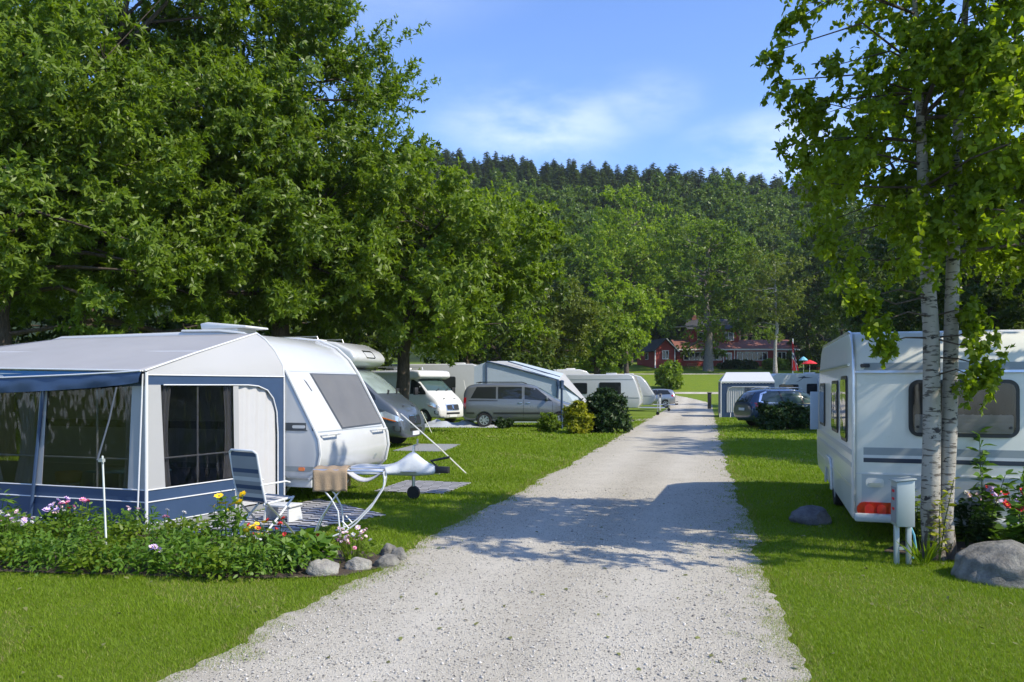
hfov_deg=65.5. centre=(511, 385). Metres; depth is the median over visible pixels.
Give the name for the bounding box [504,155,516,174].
conifer tree
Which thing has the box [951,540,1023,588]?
boulder
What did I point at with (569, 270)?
broadleaf tree
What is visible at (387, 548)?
edging stone
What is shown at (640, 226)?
hillside tree
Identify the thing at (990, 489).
leafy shrub
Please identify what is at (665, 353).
window
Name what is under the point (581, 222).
hillside tree
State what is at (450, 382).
window
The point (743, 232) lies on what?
hillside tree
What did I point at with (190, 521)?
bedding plant
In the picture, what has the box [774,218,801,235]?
hillside tree
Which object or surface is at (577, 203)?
hillside tree
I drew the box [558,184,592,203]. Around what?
hillside tree
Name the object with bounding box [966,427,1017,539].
leafy shrub
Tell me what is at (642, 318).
broadleaf tree
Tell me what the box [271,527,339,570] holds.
flowering plant
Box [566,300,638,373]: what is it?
broadleaf tree
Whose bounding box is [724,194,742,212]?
hillside tree
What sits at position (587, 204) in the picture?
hillside tree
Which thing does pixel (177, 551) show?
bedding plant
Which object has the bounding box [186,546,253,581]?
bedding plant
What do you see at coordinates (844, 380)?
window
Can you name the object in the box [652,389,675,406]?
hatchback car
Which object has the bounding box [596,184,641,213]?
hillside tree
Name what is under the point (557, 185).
conifer tree
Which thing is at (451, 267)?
broadleaf tree
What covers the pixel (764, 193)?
hillside tree
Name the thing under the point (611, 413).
garden bush
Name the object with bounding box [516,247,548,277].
hillside tree
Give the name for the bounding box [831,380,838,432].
window
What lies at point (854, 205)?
hillside tree
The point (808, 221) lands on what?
hillside tree
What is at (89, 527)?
bedding plant
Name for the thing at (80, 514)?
flowering plant
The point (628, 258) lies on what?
broadleaf tree
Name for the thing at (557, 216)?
hillside tree
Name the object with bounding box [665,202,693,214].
hillside tree
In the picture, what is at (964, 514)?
leafy shrub
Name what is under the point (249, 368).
awning
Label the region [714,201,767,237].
hillside tree
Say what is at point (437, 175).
conifer tree
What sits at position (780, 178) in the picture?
conifer tree
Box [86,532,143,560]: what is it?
bedding plant
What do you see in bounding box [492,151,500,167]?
conifer tree
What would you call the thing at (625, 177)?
conifer tree
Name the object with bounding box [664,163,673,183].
conifer tree
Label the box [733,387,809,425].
estate car
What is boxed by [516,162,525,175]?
conifer tree
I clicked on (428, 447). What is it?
outdoor mat
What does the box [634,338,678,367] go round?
red annex
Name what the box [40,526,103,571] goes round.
bedding plant
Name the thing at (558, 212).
hillside tree
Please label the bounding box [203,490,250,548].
flowering plant
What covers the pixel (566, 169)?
conifer tree
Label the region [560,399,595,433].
garden bush
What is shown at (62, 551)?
bedding plant
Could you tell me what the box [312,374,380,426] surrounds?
front window cover
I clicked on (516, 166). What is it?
conifer tree
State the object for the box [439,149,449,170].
conifer tree
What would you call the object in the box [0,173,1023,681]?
lawn
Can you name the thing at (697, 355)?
window
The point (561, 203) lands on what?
hillside tree
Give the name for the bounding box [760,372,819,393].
caravan
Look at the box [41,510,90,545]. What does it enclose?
bedding plant
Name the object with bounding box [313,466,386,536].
folding recliner
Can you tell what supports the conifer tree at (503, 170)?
on the lawn at (696, 379)
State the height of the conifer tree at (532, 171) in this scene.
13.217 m
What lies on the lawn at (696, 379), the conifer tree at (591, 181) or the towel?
the conifer tree at (591, 181)
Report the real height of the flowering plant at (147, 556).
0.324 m
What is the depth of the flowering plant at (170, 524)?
8.73 m
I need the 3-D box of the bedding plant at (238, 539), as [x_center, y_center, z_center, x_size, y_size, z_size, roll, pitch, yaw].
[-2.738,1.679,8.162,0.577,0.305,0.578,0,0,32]
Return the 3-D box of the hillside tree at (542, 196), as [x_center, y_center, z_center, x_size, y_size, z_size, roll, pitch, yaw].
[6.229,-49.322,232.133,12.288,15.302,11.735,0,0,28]
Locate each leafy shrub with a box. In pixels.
[905,489,921,549]
[925,477,959,562]
[954,490,999,546]
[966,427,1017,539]
[967,511,998,542]
[974,484,1019,540]
[999,467,1023,539]
[1001,500,1023,543]
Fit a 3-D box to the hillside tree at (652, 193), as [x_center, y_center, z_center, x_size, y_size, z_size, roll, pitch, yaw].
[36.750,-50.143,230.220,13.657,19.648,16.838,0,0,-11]
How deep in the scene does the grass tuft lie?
7.91 m
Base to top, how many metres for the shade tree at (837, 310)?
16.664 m
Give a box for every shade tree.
[803,245,978,334]
[815,123,1023,330]
[892,121,1023,330]
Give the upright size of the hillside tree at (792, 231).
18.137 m
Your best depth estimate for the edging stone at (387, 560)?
7.90 m
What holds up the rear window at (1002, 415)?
in the caravan at (866, 416)
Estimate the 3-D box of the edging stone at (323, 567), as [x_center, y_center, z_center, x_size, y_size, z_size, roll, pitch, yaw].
[-1.809,1.732,7.610,0.316,0.149,0.222,0,0,-11]
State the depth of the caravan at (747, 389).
64.90 m
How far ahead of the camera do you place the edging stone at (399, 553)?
8.21 m
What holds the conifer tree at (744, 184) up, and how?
on the lawn at (696, 379)
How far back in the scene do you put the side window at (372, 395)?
22.95 m
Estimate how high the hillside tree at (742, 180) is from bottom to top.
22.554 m
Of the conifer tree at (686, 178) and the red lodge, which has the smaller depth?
the red lodge
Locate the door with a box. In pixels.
[726,352,731,359]
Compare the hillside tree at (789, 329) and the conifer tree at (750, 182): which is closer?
the hillside tree at (789, 329)
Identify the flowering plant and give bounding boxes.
[0,488,19,531]
[0,507,44,543]
[30,496,82,540]
[53,497,94,538]
[114,506,144,541]
[129,544,167,576]
[154,508,187,548]
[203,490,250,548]
[233,520,275,560]
[253,516,290,556]
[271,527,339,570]
[332,525,378,563]
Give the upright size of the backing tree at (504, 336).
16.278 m
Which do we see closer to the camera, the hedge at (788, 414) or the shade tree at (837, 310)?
the hedge at (788, 414)
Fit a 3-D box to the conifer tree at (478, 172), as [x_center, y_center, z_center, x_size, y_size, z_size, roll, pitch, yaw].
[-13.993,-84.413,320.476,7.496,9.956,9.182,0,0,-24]
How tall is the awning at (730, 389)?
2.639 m
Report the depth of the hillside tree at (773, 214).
200.09 m
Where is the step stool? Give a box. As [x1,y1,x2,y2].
[263,502,302,521]
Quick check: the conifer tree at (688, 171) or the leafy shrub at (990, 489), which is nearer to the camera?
the leafy shrub at (990, 489)
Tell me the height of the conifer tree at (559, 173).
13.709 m
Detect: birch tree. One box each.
[736,221,822,373]
[750,0,1023,560]
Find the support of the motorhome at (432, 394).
on the lawn at (696, 379)
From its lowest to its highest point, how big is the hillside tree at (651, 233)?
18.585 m
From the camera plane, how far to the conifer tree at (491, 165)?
307.94 m
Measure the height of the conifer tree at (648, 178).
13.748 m
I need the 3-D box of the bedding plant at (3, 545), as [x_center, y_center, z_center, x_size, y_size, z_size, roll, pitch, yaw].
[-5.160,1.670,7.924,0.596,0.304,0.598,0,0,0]
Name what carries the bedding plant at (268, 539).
on the flower bed soil at (299, 572)
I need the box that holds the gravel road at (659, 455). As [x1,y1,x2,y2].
[157,395,811,681]
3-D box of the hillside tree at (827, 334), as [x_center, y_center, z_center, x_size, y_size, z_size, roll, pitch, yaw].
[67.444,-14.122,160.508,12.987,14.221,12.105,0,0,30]
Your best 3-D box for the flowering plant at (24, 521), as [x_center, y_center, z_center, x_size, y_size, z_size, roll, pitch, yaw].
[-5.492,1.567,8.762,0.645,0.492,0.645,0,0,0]
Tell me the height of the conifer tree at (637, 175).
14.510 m
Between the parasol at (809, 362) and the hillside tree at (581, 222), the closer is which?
the parasol at (809, 362)
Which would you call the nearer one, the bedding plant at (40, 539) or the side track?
the bedding plant at (40, 539)
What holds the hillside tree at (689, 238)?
on the lawn at (696, 379)
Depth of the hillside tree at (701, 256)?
170.61 m
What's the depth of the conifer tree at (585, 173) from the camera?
300.66 m
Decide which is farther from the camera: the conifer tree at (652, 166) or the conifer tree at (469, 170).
the conifer tree at (652, 166)
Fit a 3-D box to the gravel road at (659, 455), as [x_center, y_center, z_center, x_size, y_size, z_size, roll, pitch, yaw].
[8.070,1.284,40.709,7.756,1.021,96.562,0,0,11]
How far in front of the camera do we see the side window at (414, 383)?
37.37 m
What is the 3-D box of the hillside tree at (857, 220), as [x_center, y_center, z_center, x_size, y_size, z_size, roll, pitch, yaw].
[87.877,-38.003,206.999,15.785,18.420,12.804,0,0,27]
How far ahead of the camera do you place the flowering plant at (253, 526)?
8.10 m
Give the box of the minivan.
[463,382,574,426]
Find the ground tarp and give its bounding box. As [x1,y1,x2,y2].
[425,419,497,427]
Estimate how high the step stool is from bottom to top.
0.216 m
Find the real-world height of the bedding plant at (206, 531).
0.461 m
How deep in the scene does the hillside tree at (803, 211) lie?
208.22 m
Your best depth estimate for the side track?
42.49 m
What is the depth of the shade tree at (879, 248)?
49.36 m
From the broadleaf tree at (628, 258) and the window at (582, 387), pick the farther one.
the broadleaf tree at (628, 258)
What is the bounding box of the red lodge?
[670,315,801,365]
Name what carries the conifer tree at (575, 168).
on the lawn at (696, 379)
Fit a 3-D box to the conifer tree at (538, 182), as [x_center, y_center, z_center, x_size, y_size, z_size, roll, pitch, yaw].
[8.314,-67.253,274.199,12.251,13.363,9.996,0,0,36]
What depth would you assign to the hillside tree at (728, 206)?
204.77 m
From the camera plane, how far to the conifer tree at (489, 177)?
293.84 m
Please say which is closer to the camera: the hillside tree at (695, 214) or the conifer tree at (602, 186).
the hillside tree at (695, 214)
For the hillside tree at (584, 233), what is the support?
on the lawn at (696, 379)
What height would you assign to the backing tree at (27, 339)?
22.407 m
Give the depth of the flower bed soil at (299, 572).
7.72 m
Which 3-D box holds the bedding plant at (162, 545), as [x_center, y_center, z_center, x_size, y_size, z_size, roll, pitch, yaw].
[-3.254,1.624,7.692,0.645,0.378,0.619,0,0,0]
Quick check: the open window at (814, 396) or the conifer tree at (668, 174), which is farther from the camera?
the conifer tree at (668, 174)
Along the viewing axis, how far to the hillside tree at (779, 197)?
218.12 m
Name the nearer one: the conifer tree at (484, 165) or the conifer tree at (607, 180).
the conifer tree at (607, 180)
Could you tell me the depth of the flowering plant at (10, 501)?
9.52 m
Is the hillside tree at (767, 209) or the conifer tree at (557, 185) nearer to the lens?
the hillside tree at (767, 209)
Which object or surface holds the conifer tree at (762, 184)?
on the lawn at (696, 379)
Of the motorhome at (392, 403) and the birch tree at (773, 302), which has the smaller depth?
the motorhome at (392, 403)
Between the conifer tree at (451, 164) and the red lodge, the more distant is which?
the conifer tree at (451, 164)
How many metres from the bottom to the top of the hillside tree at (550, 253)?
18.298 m
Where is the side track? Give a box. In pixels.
[634,417,680,420]
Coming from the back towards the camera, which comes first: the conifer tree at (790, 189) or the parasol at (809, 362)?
the conifer tree at (790, 189)
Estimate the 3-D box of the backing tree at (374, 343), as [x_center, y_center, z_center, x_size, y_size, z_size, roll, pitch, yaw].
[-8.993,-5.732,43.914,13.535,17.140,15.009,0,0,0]
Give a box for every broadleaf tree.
[0,0,213,456]
[0,0,332,334]
[70,0,443,343]
[305,116,571,399]
[462,310,503,364]
[485,274,622,368]
[526,243,606,356]
[562,183,699,362]
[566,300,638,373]
[579,337,644,372]
[584,256,666,372]
[640,277,726,340]
[648,211,785,370]
[695,235,790,339]
[753,215,844,368]
[786,194,899,336]
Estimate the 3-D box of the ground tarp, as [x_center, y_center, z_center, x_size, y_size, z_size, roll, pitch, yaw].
[-2.350,1.629,35.200,4.000,0.322,1.600,0,0,5]
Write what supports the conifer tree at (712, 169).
on the lawn at (696, 379)
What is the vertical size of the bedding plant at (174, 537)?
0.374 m
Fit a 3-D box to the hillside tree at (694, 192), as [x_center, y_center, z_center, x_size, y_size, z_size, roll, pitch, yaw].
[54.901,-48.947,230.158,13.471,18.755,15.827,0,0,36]
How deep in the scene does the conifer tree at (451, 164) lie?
293.36 m
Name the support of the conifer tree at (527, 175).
on the lawn at (696, 379)
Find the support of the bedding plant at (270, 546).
on the flower bed soil at (299, 572)
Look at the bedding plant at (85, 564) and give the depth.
7.59 m
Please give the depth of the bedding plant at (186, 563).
7.50 m
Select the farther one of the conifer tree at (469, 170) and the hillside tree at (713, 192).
the conifer tree at (469, 170)
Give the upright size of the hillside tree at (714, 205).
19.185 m
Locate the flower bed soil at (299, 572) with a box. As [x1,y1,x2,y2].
[0,522,381,577]
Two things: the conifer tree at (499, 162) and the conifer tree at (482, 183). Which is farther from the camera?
the conifer tree at (499, 162)
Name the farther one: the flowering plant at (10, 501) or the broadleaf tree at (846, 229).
the broadleaf tree at (846, 229)
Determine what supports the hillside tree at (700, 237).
on the lawn at (696, 379)
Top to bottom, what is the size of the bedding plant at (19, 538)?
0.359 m
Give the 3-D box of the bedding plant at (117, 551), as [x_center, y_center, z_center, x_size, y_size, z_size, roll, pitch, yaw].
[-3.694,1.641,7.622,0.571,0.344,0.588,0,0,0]
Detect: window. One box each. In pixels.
[90,371,146,408]
[366,386,375,399]
[410,380,425,394]
[441,376,455,388]
[573,383,586,393]
[599,382,620,394]
[662,350,668,358]
[683,352,721,359]
[724,332,733,340]
[737,352,767,359]
[777,352,785,358]
[779,384,798,389]
[807,384,816,393]
[810,392,818,428]
[819,383,824,425]
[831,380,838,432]
[840,376,847,441]
[908,380,1019,437]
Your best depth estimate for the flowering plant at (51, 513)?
9.17 m
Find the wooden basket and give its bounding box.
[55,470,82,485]
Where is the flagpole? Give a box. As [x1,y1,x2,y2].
[792,339,798,372]
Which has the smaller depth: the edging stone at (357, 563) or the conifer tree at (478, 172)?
the edging stone at (357, 563)
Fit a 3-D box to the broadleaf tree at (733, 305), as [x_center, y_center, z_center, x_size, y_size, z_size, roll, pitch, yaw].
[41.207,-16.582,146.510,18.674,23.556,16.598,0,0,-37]
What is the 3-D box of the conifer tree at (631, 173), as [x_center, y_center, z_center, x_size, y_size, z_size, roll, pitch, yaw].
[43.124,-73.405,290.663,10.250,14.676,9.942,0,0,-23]
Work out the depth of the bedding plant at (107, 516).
9.27 m
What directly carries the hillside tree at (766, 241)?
on the lawn at (696, 379)
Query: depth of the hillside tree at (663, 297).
159.79 m
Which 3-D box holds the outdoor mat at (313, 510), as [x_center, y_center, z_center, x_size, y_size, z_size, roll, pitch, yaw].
[-2.869,1.788,10.796,1.826,0.014,3.132,0,0,25]
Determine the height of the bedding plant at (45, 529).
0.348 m
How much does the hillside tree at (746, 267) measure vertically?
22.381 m
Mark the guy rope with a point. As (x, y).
(433, 443)
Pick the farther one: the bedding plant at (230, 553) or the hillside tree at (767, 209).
the hillside tree at (767, 209)
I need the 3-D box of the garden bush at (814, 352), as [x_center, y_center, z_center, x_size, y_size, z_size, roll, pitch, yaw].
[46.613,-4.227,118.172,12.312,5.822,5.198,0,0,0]
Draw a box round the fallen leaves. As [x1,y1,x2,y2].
[17,433,1017,681]
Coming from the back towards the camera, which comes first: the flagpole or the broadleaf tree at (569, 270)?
the broadleaf tree at (569, 270)
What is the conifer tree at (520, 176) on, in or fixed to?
on the lawn at (696, 379)
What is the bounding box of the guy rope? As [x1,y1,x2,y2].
[401,414,465,473]
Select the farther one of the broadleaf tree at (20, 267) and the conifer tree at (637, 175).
the conifer tree at (637, 175)
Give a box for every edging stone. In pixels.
[306,559,339,576]
[344,557,371,570]
[374,553,399,567]
[380,543,396,554]
[391,547,407,559]
[789,505,831,525]
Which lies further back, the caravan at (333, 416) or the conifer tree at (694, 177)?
the conifer tree at (694, 177)
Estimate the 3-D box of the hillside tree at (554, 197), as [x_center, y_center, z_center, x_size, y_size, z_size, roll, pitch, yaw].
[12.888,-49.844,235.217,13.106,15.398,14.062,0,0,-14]
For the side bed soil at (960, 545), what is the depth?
8.82 m
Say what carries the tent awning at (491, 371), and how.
on the lawn at (696, 379)
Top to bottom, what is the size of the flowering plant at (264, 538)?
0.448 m
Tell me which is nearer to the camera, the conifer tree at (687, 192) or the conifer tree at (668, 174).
the conifer tree at (687, 192)
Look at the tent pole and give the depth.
33.35 m
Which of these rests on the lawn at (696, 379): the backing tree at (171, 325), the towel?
the backing tree at (171, 325)
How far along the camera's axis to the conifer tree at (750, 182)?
298.05 m
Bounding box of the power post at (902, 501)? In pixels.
[889,476,916,564]
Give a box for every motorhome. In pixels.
[283,336,424,443]
[372,366,462,422]
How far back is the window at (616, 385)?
48.74 m
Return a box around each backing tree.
[7,75,168,427]
[24,138,378,343]
[233,140,449,370]
[372,200,583,376]
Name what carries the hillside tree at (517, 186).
on the lawn at (696, 379)
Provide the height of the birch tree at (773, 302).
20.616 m
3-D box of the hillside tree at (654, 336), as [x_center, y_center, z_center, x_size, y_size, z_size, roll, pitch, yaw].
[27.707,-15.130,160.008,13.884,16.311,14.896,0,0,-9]
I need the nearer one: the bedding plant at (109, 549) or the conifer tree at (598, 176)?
the bedding plant at (109, 549)
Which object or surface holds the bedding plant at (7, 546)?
on the flower bed soil at (299, 572)
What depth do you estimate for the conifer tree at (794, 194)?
270.59 m
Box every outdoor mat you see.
[169,499,385,537]
[374,480,470,493]
[393,444,459,451]
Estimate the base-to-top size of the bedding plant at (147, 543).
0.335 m
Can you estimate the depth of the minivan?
34.42 m
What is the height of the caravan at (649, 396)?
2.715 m
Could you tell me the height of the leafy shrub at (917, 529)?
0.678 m
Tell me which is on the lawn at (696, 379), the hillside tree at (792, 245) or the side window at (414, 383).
the hillside tree at (792, 245)
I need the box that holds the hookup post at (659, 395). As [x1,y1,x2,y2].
[657,393,661,410]
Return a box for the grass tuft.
[896,535,953,565]
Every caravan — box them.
[35,322,449,500]
[389,363,476,402]
[527,368,588,379]
[566,373,667,414]
[624,373,677,410]
[739,382,760,391]
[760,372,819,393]
[810,329,1023,527]
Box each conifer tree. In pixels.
[430,168,440,188]
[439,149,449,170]
[441,151,452,174]
[446,157,457,175]
[452,148,467,171]
[461,161,478,186]
[475,165,481,179]
[478,172,489,195]
[479,151,495,176]
[485,161,498,182]
[485,166,493,184]
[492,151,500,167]
[496,155,508,167]
[497,160,509,178]
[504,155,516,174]
[509,155,519,170]
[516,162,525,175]
[516,170,526,190]
[517,161,533,185]
[528,160,538,178]
[529,171,542,188]
[538,161,544,178]
[540,162,551,181]
[542,174,552,187]
[549,169,554,182]
[551,160,560,174]
[551,165,567,188]
[551,177,563,192]
[563,159,571,182]
[566,159,579,179]
[566,162,580,194]
[574,176,591,196]
[580,167,588,183]
[586,160,600,178]
[586,169,600,192]
[594,171,601,185]
[597,178,605,193]
[599,169,603,178]
[602,161,612,173]
[604,169,614,181]
[604,174,609,187]
[607,172,618,193]
[612,164,622,182]
[617,167,633,186]
[627,165,637,184]
[633,165,641,179]
[640,169,646,182]
[642,168,653,193]
[649,163,656,173]
[652,175,663,196]
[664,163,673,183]
[666,163,684,193]
[676,173,695,198]
[677,180,692,199]
[684,170,694,184]
[691,170,697,182]
[693,167,709,188]
[706,166,718,181]
[735,172,750,195]
[747,176,756,195]
[751,174,769,194]
[768,175,780,187]
[778,176,787,193]
[784,180,797,197]
[792,185,802,198]
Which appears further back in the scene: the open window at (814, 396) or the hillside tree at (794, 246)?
the hillside tree at (794, 246)
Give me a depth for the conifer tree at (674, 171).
291.51 m
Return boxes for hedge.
[716,358,758,369]
[753,399,809,430]
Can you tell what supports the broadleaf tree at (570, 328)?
on the lawn at (696, 379)
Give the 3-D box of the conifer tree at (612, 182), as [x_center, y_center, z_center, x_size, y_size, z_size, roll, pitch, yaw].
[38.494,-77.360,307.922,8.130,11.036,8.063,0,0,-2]
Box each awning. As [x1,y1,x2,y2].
[0,332,284,542]
[474,361,586,422]
[718,372,774,416]
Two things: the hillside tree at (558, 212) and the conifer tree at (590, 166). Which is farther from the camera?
the conifer tree at (590, 166)
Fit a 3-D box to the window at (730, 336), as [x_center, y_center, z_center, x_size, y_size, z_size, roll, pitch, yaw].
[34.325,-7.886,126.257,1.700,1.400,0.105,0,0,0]
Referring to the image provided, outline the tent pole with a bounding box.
[559,380,563,428]
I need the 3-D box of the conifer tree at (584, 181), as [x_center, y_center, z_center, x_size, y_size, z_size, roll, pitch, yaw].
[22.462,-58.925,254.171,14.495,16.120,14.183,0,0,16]
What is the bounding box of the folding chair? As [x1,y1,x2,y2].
[229,448,294,540]
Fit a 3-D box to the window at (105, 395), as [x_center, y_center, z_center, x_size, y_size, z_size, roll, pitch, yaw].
[-6.360,0.050,12.961,1.290,0.640,0.044,0,0,18]
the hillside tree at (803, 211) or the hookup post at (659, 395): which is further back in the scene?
the hillside tree at (803, 211)
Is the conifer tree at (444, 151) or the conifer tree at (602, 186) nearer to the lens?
the conifer tree at (602, 186)
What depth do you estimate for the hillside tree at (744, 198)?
232.05 m
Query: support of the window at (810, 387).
in the caravan at (806, 382)
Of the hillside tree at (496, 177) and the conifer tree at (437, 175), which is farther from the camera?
the conifer tree at (437, 175)
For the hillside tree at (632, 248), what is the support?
on the lawn at (696, 379)
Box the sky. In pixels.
[20,0,1023,207]
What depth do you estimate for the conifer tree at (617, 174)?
323.92 m
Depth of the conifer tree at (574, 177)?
296.23 m
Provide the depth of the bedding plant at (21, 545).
7.74 m
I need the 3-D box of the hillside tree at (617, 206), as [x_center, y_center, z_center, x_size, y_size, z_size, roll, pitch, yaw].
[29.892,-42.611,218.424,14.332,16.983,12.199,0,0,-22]
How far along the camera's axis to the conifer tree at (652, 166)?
348.25 m
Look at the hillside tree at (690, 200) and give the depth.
235.77 m
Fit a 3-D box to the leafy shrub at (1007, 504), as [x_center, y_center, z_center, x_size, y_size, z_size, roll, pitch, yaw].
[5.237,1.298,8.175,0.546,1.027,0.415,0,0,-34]
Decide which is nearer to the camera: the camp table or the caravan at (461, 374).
the camp table
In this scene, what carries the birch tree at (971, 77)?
on the lawn at (696, 379)
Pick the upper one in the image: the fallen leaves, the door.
the door
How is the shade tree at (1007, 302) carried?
on the lawn at (696, 379)
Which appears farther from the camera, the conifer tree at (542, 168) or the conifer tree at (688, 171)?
the conifer tree at (542, 168)
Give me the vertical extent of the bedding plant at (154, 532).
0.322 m
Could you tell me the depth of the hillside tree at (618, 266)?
156.98 m
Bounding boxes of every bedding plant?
[0,514,29,534]
[0,536,58,572]
[0,537,45,568]
[0,539,23,568]
[1,525,57,559]
[14,520,71,546]
[14,532,74,567]
[25,528,93,576]
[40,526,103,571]
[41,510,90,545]
[59,541,123,576]
[62,498,109,533]
[62,512,119,546]
[77,536,140,569]
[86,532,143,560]
[89,508,138,540]
[92,538,159,574]
[100,517,155,545]
[112,537,172,571]
[119,503,167,541]
[136,525,188,550]
[140,535,209,574]
[149,526,206,563]
[157,538,225,577]
[163,516,209,542]
[166,515,224,550]
[173,543,231,580]
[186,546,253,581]
[194,530,240,559]
[203,542,264,576]
[219,533,265,562]
[222,542,283,582]
[232,531,296,572]
[249,534,312,576]
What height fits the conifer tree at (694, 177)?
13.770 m
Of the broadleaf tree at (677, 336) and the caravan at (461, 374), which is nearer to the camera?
the caravan at (461, 374)
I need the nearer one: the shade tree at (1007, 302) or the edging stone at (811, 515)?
the edging stone at (811, 515)
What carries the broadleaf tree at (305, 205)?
on the lawn at (696, 379)
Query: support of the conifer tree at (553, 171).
on the lawn at (696, 379)
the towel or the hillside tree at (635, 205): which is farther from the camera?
the hillside tree at (635, 205)
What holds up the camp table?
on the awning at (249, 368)
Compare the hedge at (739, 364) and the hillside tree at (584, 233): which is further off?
the hillside tree at (584, 233)
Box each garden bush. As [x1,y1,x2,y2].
[494,417,513,428]
[536,412,561,431]
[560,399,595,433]
[579,387,633,432]
[653,359,684,389]
[761,357,791,369]
[785,340,836,369]
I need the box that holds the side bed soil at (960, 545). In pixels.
[883,541,974,559]
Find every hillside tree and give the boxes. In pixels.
[470,167,526,202]
[492,182,538,218]
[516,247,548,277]
[518,195,549,205]
[519,178,554,199]
[525,241,566,276]
[546,227,575,257]
[548,190,577,210]
[549,208,572,234]
[552,208,573,218]
[554,197,598,226]
[555,200,581,210]
[556,210,601,255]
[557,225,611,272]
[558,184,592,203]
[576,185,616,214]
[579,196,601,215]
[591,231,661,271]
[592,244,656,307]
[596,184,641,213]
[605,201,637,217]
[614,179,662,215]
[616,217,657,233]
[619,192,653,218]
[625,277,666,339]
[636,214,657,223]
[637,172,690,217]
[637,221,674,243]
[644,193,701,236]
[653,271,689,336]
[660,211,708,239]
[661,196,694,211]
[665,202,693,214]
[675,225,709,241]
[680,183,718,211]
[682,237,700,249]
[687,242,730,273]
[695,174,739,223]
[698,191,738,220]
[700,167,760,204]
[709,210,764,253]
[710,231,755,251]
[711,202,763,234]
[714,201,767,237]
[717,244,772,323]
[717,257,784,339]
[722,246,768,256]
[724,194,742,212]
[732,194,790,229]
[734,190,762,203]
[740,193,790,217]
[748,228,788,252]
[749,206,787,247]
[753,187,782,204]
[753,261,799,339]
[758,186,804,212]
[763,197,801,233]
[768,215,811,241]
[770,237,808,251]
[771,243,816,265]
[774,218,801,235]
[774,242,813,264]
[777,295,820,345]
[785,204,808,212]
[788,202,831,224]
[791,209,838,232]
[794,195,811,209]
[818,298,873,340]
[831,194,865,227]
[845,210,874,241]
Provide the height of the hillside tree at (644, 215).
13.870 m
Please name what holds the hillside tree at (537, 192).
on the lawn at (696, 379)
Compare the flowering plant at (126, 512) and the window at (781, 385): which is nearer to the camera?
the flowering plant at (126, 512)
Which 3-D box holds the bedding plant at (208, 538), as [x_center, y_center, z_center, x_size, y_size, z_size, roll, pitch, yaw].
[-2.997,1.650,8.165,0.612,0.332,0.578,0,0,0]
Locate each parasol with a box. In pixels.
[799,357,807,372]
[802,360,816,371]
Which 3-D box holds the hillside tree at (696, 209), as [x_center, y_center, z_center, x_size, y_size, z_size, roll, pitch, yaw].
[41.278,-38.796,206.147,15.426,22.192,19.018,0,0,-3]
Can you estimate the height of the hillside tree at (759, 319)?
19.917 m
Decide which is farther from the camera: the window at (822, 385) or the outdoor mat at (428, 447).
the outdoor mat at (428, 447)
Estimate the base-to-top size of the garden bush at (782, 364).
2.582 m
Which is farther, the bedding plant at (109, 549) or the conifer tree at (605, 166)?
the conifer tree at (605, 166)
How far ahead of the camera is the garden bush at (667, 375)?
91.10 m
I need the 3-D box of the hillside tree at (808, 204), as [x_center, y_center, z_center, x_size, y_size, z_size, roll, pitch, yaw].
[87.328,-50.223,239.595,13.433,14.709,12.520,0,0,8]
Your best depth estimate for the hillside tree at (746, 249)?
170.86 m
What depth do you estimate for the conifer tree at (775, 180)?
301.16 m
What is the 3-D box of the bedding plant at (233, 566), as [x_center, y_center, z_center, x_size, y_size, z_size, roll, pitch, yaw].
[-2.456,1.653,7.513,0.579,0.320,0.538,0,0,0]
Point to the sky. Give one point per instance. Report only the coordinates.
(639, 83)
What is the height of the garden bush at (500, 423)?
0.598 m
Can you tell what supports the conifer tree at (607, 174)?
on the lawn at (696, 379)
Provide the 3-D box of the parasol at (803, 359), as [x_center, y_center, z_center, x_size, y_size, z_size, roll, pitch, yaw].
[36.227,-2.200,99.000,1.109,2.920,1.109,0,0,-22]
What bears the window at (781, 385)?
in the caravan at (806, 382)
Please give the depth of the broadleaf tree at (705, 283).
114.73 m
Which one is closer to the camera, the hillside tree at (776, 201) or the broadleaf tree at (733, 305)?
the broadleaf tree at (733, 305)
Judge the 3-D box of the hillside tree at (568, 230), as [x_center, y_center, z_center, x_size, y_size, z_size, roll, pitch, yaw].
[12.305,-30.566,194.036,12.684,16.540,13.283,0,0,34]
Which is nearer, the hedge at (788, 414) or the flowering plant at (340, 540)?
the flowering plant at (340, 540)
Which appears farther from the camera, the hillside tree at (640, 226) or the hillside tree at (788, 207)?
the hillside tree at (788, 207)
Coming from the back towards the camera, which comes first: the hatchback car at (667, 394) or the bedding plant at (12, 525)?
the hatchback car at (667, 394)
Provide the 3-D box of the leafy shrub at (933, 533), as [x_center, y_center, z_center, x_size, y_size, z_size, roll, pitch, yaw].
[4.362,1.364,8.093,0.317,0.895,0.285,0,0,-14]
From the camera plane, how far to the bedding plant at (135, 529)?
8.73 m
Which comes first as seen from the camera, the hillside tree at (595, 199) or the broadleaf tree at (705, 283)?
the broadleaf tree at (705, 283)
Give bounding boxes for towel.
[313,465,350,491]
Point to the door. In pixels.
(729, 353)
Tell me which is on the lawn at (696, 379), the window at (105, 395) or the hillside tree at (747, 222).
the hillside tree at (747, 222)
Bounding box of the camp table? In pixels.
[86,467,170,487]

